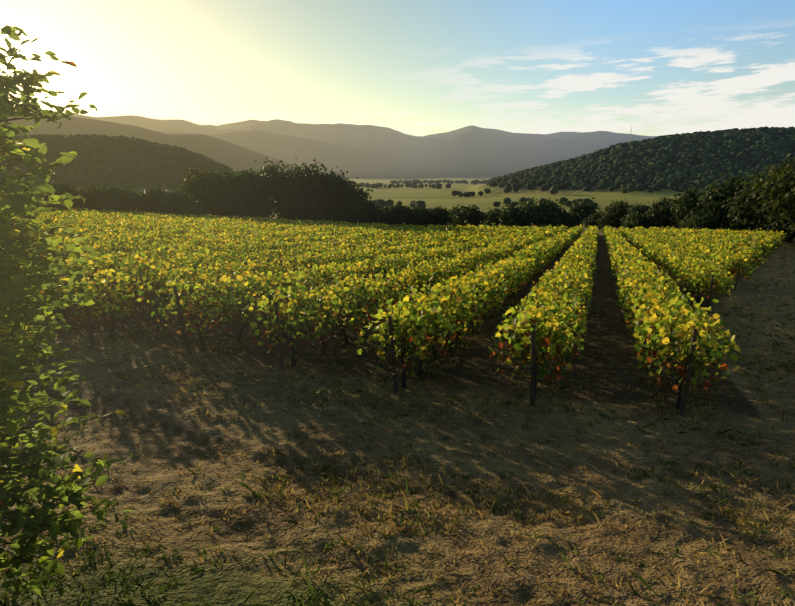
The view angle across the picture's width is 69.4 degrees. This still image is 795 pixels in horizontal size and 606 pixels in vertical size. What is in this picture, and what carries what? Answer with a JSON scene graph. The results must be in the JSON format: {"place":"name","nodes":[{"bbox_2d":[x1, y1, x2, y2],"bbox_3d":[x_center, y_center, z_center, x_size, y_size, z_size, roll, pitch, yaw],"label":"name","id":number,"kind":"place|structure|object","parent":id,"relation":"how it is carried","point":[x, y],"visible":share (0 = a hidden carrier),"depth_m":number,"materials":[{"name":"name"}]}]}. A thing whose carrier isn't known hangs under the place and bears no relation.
{"place":"outdoors","nodes":[
{"label":"outdoors","id":0,"kind":"place"},
{"bbox_2d":[0,110,794,605],"bbox_3d":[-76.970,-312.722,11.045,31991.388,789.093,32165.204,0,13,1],"label":"ground","id":1,"kind":"structure","parent":0,"point":[370,154],"depth_m":7.56,"materials":[{"name":"brown soil"}]},
{"bbox_2d":[0,25,131,605],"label":"oak shrub","id":2,"kind":"object","parent":1,"relation":"on","point":[19,285],"depth_m":3.18,"materials":[{"name":"green plant"}]},
{"bbox_2d":[4,237,773,416],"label":"vine stakes","id":3,"kind":"object","parent":1,"relation":"on","point":[686,383],"visible":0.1,"depth_m":9.87,"materials":[{"name":"brown wood"}]},
{"bbox_2d":[24,248,759,408],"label":"vine trunks","id":4,"kind":"object","parent":1,"relation":"on","point":[537,379],"depth_m":12.39,"materials":[{"name":"brown wood"}]},
{"bbox_2d":[16,237,744,397],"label":"vine leaves","id":5,"kind":"object","parent":4,"relation":"attached to","point":[674,320],"visible":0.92,"depth_m":12.69,"materials":[{"name":"green plant"}]},
{"bbox_2d":[0,246,794,605],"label":"grass tufts","id":6,"kind":"object","parent":1,"relation":"on","point":[408,508],"visible":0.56,"depth_m":6.39,"materials":[{"name":"plant"}]},
{"bbox_2d":[0,126,794,208],"bbox_3d":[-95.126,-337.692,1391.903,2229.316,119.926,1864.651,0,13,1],"label":"forest trees","id":7,"kind":"object","parent":1,"relation":"on","point":[602,171],"visible":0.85,"depth_m":909.64,"materials":[{"name":"green plant"}]},
{"bbox_2d":[7,206,788,291],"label":"vine leaves","id":8,"kind":"object","parent":1,"relation":"on","point":[673,251],"visible":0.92,"depth_m":36.42,"materials":[{"name":"green plant"}]},
{"bbox_2d":[0,0,794,135],"label":"sky","id":9,"kind":"structure","parent":0,"point":[410,67],"materials":[{"name":"blue"}]}
]}

